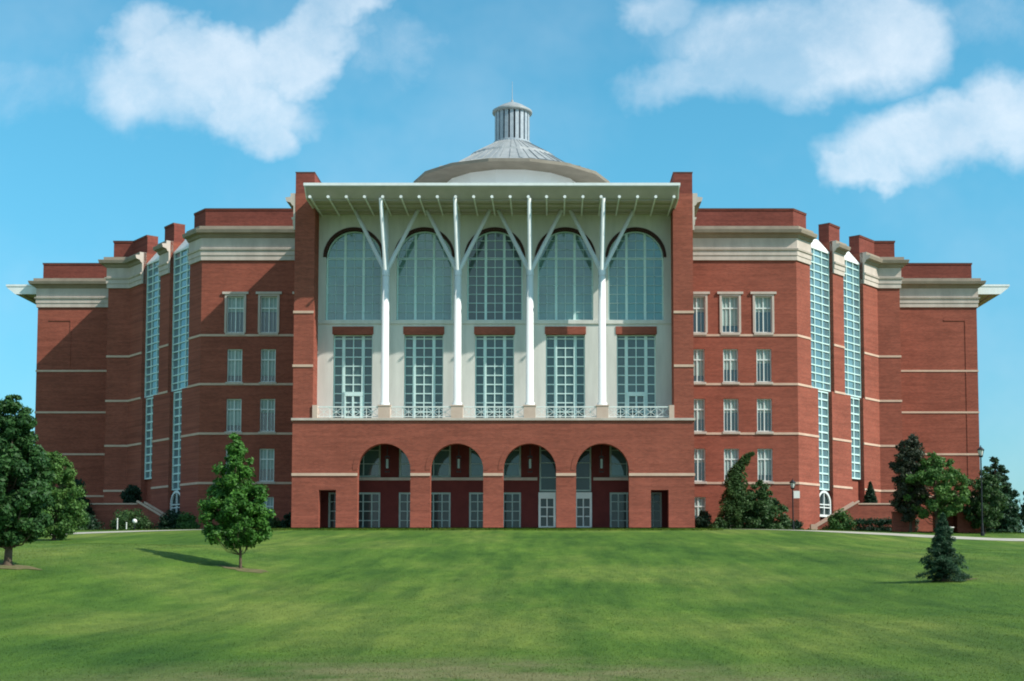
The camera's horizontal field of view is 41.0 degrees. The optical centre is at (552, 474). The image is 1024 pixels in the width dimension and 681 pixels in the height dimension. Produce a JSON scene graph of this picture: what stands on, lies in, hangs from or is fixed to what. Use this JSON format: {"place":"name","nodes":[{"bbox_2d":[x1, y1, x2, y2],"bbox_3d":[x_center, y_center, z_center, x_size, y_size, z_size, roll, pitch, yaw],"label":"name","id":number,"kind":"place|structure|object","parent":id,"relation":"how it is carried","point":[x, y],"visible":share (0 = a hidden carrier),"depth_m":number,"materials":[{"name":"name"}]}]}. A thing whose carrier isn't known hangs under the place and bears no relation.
{"place":"outdoors","nodes":[
{"label":"outdoors","id":0,"kind":"place"},
{"bbox_2d":[51,529,201,534],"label":"path","id":1,"kind":"structure","parent":0,"point":[123,531],"depth_m":105.08,"materials":[{"name":"concrete"}]},
{"bbox_2d":[284,527,697,528],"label":"terrace paving","id":2,"kind":"structure","parent":0,"point":[492,527],"depth_m":112.50,"materials":[{"name":"concrete"}]},
{"bbox_2d":[0,528,1023,680],"bbox_3d":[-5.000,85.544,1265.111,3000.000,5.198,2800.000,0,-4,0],"label":"lawn","id":3,"kind":"structure","parent":0,"point":[525,540],"depth_m":40.38,"materials":[{"name":"green plant"}]},
{"bbox_2d":[0,563,41,569],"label":"bare soil","id":4,"kind":"structure","parent":3,"relation":"on","point":[15,567],"depth_m":44.38,"materials":[{"name":"brown soil"}]},
{"bbox_2d":[0,394,55,565],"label":"shade tree","id":5,"kind":"object","parent":4,"relation":"on","point":[25,473],"visible":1,"depth_m":44.41,"materials":[{"name":"green plant"}]},
{"bbox_2d":[31,451,88,539],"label":"spreading tree","id":6,"kind":"object","parent":3,"relation":"on","point":[64,495],"visible":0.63,"depth_m":90.58,"materials":[{"name":"green plant"}]},
{"bbox_2d":[62,501,92,530],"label":"rounded evergreen","id":7,"kind":"object","parent":3,"relation":"on","point":[87,515],"visible":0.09,"depth_m":118.70,"materials":[{"name":"green plant"}]},
{"bbox_2d":[74,477,95,528],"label":"tall evergreen","id":8,"kind":"object","parent":3,"relation":"on","point":[90,511],"visible":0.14,"depth_m":125.08,"materials":[{"name":"green plant"}]},
{"bbox_2d":[86,511,104,530],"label":"shrub","id":9,"kind":"object","parent":3,"relation":"on","point":[93,524],"visible":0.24,"depth_m":121.42,"materials":[{"name":"green plant"}]},
{"bbox_2d":[89,500,165,529],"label":"brick terrace","id":10,"kind":"structure","parent":3,"relation":"on","point":[104,512],"depth_m":126.45,"materials":[{"name":"brick"}]},
{"bbox_2d":[120,484,143,503],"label":"dome evergreen","id":11,"kind":"object","parent":10,"relation":"on","point":[131,493],"visible":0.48,"depth_m":130.17,"materials":[{"name":"green plant"}]},
{"bbox_2d":[108,507,155,529],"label":"shrub","id":12,"kind":"object","parent":3,"relation":"on","point":[125,516],"visible":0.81,"depth_m":121.75,"materials":[{"name":"green plant"}]},
{"bbox_2d":[155,509,181,529],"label":"shrub","id":13,"kind":"object","parent":3,"relation":"on","point":[168,521],"visible":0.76,"depth_m":121.92,"materials":[{"name":"green plant"}]},
{"bbox_2d":[174,511,201,528],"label":"shrub","id":14,"kind":"object","parent":3,"relation":"on","point":[188,521],"visible":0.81,"depth_m":121.63,"materials":[{"name":"green plant"}]},
{"bbox_2d":[218,565,267,572],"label":"bare soil","id":15,"kind":"structure","parent":3,"relation":"on","point":[248,570],"depth_m":56.24,"materials":[{"name":"brown soil"}]},
{"bbox_2d":[197,432,275,568],"bbox_3d":[-12.970,1.138,56.695,2.884,5.846,3.182,-1,-4,16],"label":"young maple","id":16,"kind":"object","parent":15,"relation":"on","point":[239,516],"visible":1,"depth_m":56.05,"materials":[{"name":"green plant"}]},
{"bbox_2d":[266,516,280,527],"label":"shrub","id":17,"kind":"object","parent":3,"relation":"on","point":[273,523],"visible":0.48,"depth_m":122.83,"materials":[{"name":"green plant"}]},
{"bbox_2d":[279,512,290,527],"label":"shrub","id":18,"kind":"object","parent":3,"relation":"on","point":[286,522],"visible":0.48,"depth_m":121.52,"materials":[{"name":"green plant"}]},
{"bbox_2d":[6,82,1009,531],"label":"library building","id":19,"kind":"structure","parent":3,"relation":"on","point":[512,326],"depth_m":127.69,"materials":[{"name":"red brick"},{"name":"tan limestone"},{"name":"white painted steel"}]},
{"bbox_2d":[144,397,152,479],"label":"stair window","id":20,"kind":"structure","parent":19,"relation":"in","point":[149,401],"depth_m":137.89,"materials":[{"name":"blue glass"}]},
{"bbox_2d":[144,253,159,397],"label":"stair window","id":21,"kind":"structure","parent":19,"relation":"in","point":[153,279],"depth_m":138.36,"materials":[{"name":"blue glass"}]},
{"bbox_2d":[170,490,179,513],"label":"stair door","id":22,"kind":"structure","parent":19,"relation":"in","point":[175,498],"depth_m":132.09,"materials":[{"name":"white paint"}]},
{"bbox_2d":[172,390,181,490],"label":"stair window","id":23,"kind":"structure","parent":19,"relation":"in","point":[177,400],"depth_m":132.77,"materials":[{"name":"teal glass"}]},
{"bbox_2d":[171,240,189,391],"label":"stair window","id":24,"kind":"structure","parent":19,"relation":"in","point":[181,278],"depth_m":133.28,"materials":[{"name":"teal glass"}]},
{"bbox_2d":[224,399,241,433],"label":"window","id":25,"kind":"structure","parent":19,"relation":"in","point":[233,405],"depth_m":128.31,"materials":[{"name":"glass"}]},
{"bbox_2d":[225,349,242,383],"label":"window","id":26,"kind":"structure","parent":19,"relation":"in","point":[234,366],"depth_m":128.62,"materials":[{"name":"teal glass"}]},
{"bbox_2d":[222,292,248,334],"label":"window","id":27,"kind":"structure","parent":19,"relation":"in","point":[235,307],"depth_m":128.94,"materials":[{"name":"grey glass"}]},
{"bbox_2d":[257,449,274,483],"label":"window","id":28,"kind":"structure","parent":19,"relation":"in","point":[266,466],"depth_m":128.00,"materials":[{"name":"glass"}]},
{"bbox_2d":[258,399,275,433],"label":"window","id":29,"kind":"structure","parent":19,"relation":"in","point":[267,406],"depth_m":128.31,"materials":[{"name":"glass"}]},
{"bbox_2d":[259,349,276,383],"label":"window","id":30,"kind":"structure","parent":19,"relation":"in","point":[268,356],"depth_m":128.62,"materials":[{"name":"glass"}]},
{"bbox_2d":[264,497,273,512],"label":"window","id":31,"kind":"structure","parent":19,"relation":"in","point":[270,503],"depth_m":127.75,"materials":[{"name":"glass"}]},
{"bbox_2d":[256,292,281,334],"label":"window","id":32,"kind":"structure","parent":19,"relation":"in","point":[270,306],"depth_m":128.94,"materials":[{"name":"grey glass"}]},
{"bbox_2d":[323,227,381,319],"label":"arched window","id":33,"kind":"structure","parent":19,"relation":"in","point":[353,269],"depth_m":119.80,"materials":[{"name":"teal glass"}]},
{"bbox_2d":[332,326,373,417],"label":"tall window","id":34,"kind":"structure","parent":19,"relation":"in","point":[352,344],"depth_m":119.16,"materials":[{"name":"teal glass"}]},
{"bbox_2d":[328,445,380,526],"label":"window","id":35,"kind":"structure","parent":19,"relation":"in","point":[370,464],"depth_m":119.89,"materials":[{"name":"grey glass"}]},
{"bbox_2d":[403,326,443,417],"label":"tall window","id":36,"kind":"structure","parent":19,"relation":"in","point":[423,371],"depth_m":119.16,"materials":[{"name":"teal glass"}]},
{"bbox_2d":[399,446,450,526],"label":"window","id":37,"kind":"structure","parent":19,"relation":"in","point":[441,465],"depth_m":119.92,"materials":[{"name":"glass"}]},
{"bbox_2d":[395,227,454,319],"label":"arched window","id":38,"kind":"structure","parent":19,"relation":"in","point":[424,269],"depth_m":119.83,"materials":[{"name":"teal glass"}]},
{"bbox_2d":[464,227,524,319],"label":"arched window","id":39,"kind":"structure","parent":19,"relation":"in","point":[494,265],"depth_m":119.80,"materials":[{"name":"teal glass"}]},
{"bbox_2d":[474,326,514,417],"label":"tall window","id":40,"kind":"structure","parent":19,"relation":"in","point":[494,345],"depth_m":119.16,"materials":[{"name":"teal glass"}]},
{"bbox_2d":[469,446,520,526],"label":"window","id":41,"kind":"structure","parent":19,"relation":"in","point":[512,466],"depth_m":119.92,"materials":[{"name":"grey glass"}]},
{"bbox_2d":[538,492,555,526],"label":"glass door","id":42,"kind":"structure","parent":19,"relation":"in","point":[541,495],"depth_m":119.66,"materials":[{"name":"white paint"}]},
{"bbox_2d":[539,446,590,525],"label":"window","id":43,"kind":"structure","parent":19,"relation":"in","point":[547,467],"depth_m":120.04,"materials":[{"name":"glass"}]},
{"bbox_2d":[535,227,595,319],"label":"arched window","id":44,"kind":"structure","parent":19,"relation":"in","point":[565,264],"depth_m":119.83,"materials":[{"name":"teal glass"}]},
{"bbox_2d":[545,326,585,417],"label":"tall window","id":45,"kind":"structure","parent":19,"relation":"in","point":[565,345],"depth_m":119.16,"materials":[{"name":"teal glass"}]},
{"bbox_2d":[576,492,591,526],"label":"glass door","id":46,"kind":"structure","parent":19,"relation":"in","point":[579,495],"depth_m":119.69,"materials":[{"name":"white paint"}]},
{"bbox_2d":[605,227,665,319],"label":"arched window","id":47,"kind":"structure","parent":19,"relation":"in","point":[635,268],"depth_m":119.80,"materials":[{"name":"teal glass"}]},
{"bbox_2d":[610,446,661,526],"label":"window","id":48,"kind":"structure","parent":19,"relation":"in","point":[618,463],"depth_m":119.86,"materials":[{"name":"grey glass"}]},
{"bbox_2d":[616,326,656,417],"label":"tall window","id":49,"kind":"structure","parent":19,"relation":"in","point":[636,345],"depth_m":119.16,"materials":[{"name":"teal glass"}]},
{"bbox_2d":[694,349,705,383],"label":"window","id":50,"kind":"structure","parent":19,"relation":"in","point":[699,362],"depth_m":128.62,"materials":[{"name":"grey glass"}]},
{"bbox_2d":[695,497,705,518],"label":"window","id":51,"kind":"structure","parent":19,"relation":"in","point":[700,502],"depth_m":127.75,"materials":[{"name":"glass"}]},
{"bbox_2d":[694,449,706,483],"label":"window","id":52,"kind":"structure","parent":19,"relation":"in","point":[699,454],"depth_m":128.00,"materials":[{"name":"grey glass"}]},
{"bbox_2d":[694,399,706,433],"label":"window","id":53,"kind":"structure","parent":19,"relation":"in","point":[699,404],"depth_m":128.31,"materials":[{"name":"grey glass"}]},
{"bbox_2d":[693,292,709,334],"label":"window","id":54,"kind":"structure","parent":19,"relation":"in","point":[700,304],"depth_m":128.94,"materials":[{"name":"white paint"}]},
{"bbox_2d":[717,292,742,334],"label":"window","id":55,"kind":"structure","parent":19,"relation":"in","point":[730,311],"depth_m":128.91,"materials":[{"name":"grey glass"}]},
{"bbox_2d":[723,449,738,483],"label":"window","id":56,"kind":"structure","parent":19,"relation":"in","point":[731,456],"depth_m":128.03,"materials":[{"name":"grey glass"}]},
{"bbox_2d":[722,349,739,383],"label":"window","id":57,"kind":"structure","parent":19,"relation":"in","point":[730,356],"depth_m":128.62,"materials":[{"name":"grey glass"}]},
{"bbox_2d":[723,399,739,433],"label":"window","id":58,"kind":"structure","parent":19,"relation":"in","point":[731,422],"depth_m":128.31,"materials":[{"name":"grey glass"}]},
{"bbox_2d":[750,292,776,334],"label":"window","id":59,"kind":"structure","parent":19,"relation":"in","point":[763,307],"depth_m":128.94,"materials":[{"name":"glass"}]},
{"bbox_2d":[755,349,772,383],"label":"window","id":60,"kind":"structure","parent":19,"relation":"in","point":[763,356],"depth_m":128.66,"materials":[{"name":"grey glass"}]},
{"bbox_2d":[756,449,773,483],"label":"window","id":61,"kind":"structure","parent":19,"relation":"in","point":[764,456],"depth_m":128.00,"materials":[{"name":"grey glass"}]},
{"bbox_2d":[756,399,773,433],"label":"window","id":62,"kind":"structure","parent":19,"relation":"in","point":[764,406],"depth_m":128.31,"materials":[{"name":"grey glass"}]},
{"bbox_2d":[810,239,830,391],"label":"stair window","id":63,"kind":"structure","parent":19,"relation":"in","point":[819,267],"depth_m":133.19,"materials":[{"name":"blue glass"}]},
{"bbox_2d":[818,390,829,490],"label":"stair window","id":64,"kind":"structure","parent":19,"relation":"in","point":[823,410],"depth_m":132.66,"materials":[{"name":"glass"}]},
{"bbox_2d":[820,490,830,516],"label":"arched window","id":65,"kind":"structure","parent":19,"relation":"in","point":[825,501],"depth_m":131.90,"materials":[{"name":"white paint"}]},
{"bbox_2d":[843,252,860,397],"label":"stair window","id":66,"kind":"structure","parent":19,"relation":"in","point":[852,343],"depth_m":138.30,"materials":[{"name":"teal glass"}]},
{"bbox_2d":[851,397,860,479],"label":"stair window","id":67,"kind":"structure","parent":19,"relation":"in","point":[855,402],"depth_m":137.83,"materials":[{"name":"glass"}]},
{"bbox_2d":[695,510,711,527],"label":"shrub","id":68,"kind":"object","parent":3,"relation":"on","point":[703,519],"visible":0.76,"depth_m":121.36,"materials":[{"name":"green plant"}]},
{"bbox_2d":[707,517,727,528],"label":"shrub","id":69,"kind":"object","parent":3,"relation":"on","point":[719,523],"visible":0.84,"depth_m":119.67,"materials":[{"name":"green plant"}]},
{"bbox_2d":[717,451,760,528],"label":"weeping spruce","id":70,"kind":"object","parent":3,"relation":"on","point":[733,497],"visible":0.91,"depth_m":120.99,"materials":[{"name":"green plant"}]},
{"bbox_2d":[738,479,792,529],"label":"evergreen shrub","id":71,"kind":"object","parent":3,"relation":"on","point":[765,507],"visible":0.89,"depth_m":120.33,"materials":[{"name":"green plant"}]},
{"bbox_2d":[789,478,799,529],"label":"lamp post","id":72,"kind":"object","parent":3,"relation":"on","point":[792,482],"visible":0.97,"depth_m":121.18,"materials":[{"name":"black metal"}]},
{"bbox_2d":[790,520,803,529],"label":"shrub","id":73,"kind":"object","parent":3,"relation":"on","point":[798,525],"visible":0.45,"depth_m":122.05,"materials":[{"name":"green plant"}]},
{"bbox_2d":[822,508,856,530],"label":"shrub","id":74,"kind":"object","parent":3,"relation":"on","point":[838,520],"visible":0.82,"depth_m":122.86,"materials":[{"name":"green plant"}]},
{"bbox_2d":[809,500,895,529],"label":"brick terrace","id":75,"kind":"structure","parent":3,"relation":"on","point":[856,510],"depth_m":126.44,"materials":[{"name":"brick"}]},
{"bbox_2d":[863,481,877,502],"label":"cone evergreen","id":76,"kind":"object","parent":75,"relation":"on","point":[870,496],"visible":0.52,"depth_m":131.42,"materials":[{"name":"green plant"}]},
{"bbox_2d":[854,517,919,530],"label":"clipped hedge","id":77,"kind":"object","parent":3,"relation":"on","point":[879,523],"visible":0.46,"depth_m":123.11,"materials":[{"name":"green plant"}]},
{"bbox_2d":[891,511,914,531],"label":"garden wall","id":78,"kind":"structure","parent":3,"relation":"on","point":[898,525],"depth_m":111.29,"materials":[{"name":"red brick"}]},
{"bbox_2d":[888,433,929,531],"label":"dark upright tree","id":79,"kind":"object","parent":3,"relation":"on","point":[909,455],"visible":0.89,"depth_m":110.14,"materials":[{"name":"green plant"}]},
{"bbox_2d":[901,451,970,532],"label":"broad tree","id":80,"kind":"object","parent":3,"relation":"on","point":[933,476],"visible":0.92,"depth_m":108.81,"materials":[{"name":"green plant"}]},
{"bbox_2d":[915,512,972,581],"bbox_3d":[14.046,2.612,49.036,2.101,2.546,2.031,-2,-4,29],"label":"young spruce","id":81,"kind":"object","parent":3,"relation":"on","point":[945,561],"visible":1,"depth_m":48.78,"materials":[{"name":"green plant"}]},
{"bbox_2d":[932,497,980,532],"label":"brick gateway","id":82,"kind":"object","parent":3,"relation":"on","point":[958,522],"visible":0.15,"depth_m":111.27,"materials":[{"name":"brick"}]},
{"bbox_2d":[977,445,984,535],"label":"lamp post","id":83,"kind":"object","parent":3,"relation":"on","point":[980,449],"visible":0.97,"depth_m":107.11,"materials":[{"name":"black metal"}]},
{"bbox_2d":[961,469,1008,533],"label":"tree","id":84,"kind":"object","parent":3,"relation":"on","point":[988,498],"visible":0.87,"depth_m":109.93,"materials":[{"name":"green plant"}]},
{"bbox_2d":[969,490,1019,532],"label":"distant tree","id":85,"kind":"object","parent":3,"relation":"on","point":[1009,521],"visible":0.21,"depth_m":136.77,"materials":[{"name":"green plant"}]},
{"bbox_2d":[982,456,1019,525],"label":"distant tree","id":86,"kind":"object","parent":3,"relation":"on","point":[1003,478],"visible":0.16,"depth_m":161.83,"materials":[{"name":"green plant"}]},
{"bbox_2d":[1002,489,1023,532],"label":"distant tree","id":87,"kind":"object","parent":3,"relation":"on","point":[1021,527],"visible":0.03,"depth_m":179.29,"materials":[{"name":"green plant"}]},
{"bbox_2d":[1018,491,1023,525],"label":"distant tree","id":88,"kind":"object","parent":3,"relation":"on","point":[1021,514],"visible":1,"depth_m":120.03,"materials":[{"name":"green plant"}]},
{"bbox_2d":[0,0,1023,531],"label":"sky","id":89,"kind":"structure","parent":0,"point":[901,122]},
{"bbox_2d":[758,529,1023,540],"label":"path","id":90,"kind":"structure","parent":0,"point":[971,538],"depth_m":104.36,"materials":[{"name":"concrete"}]}
]}

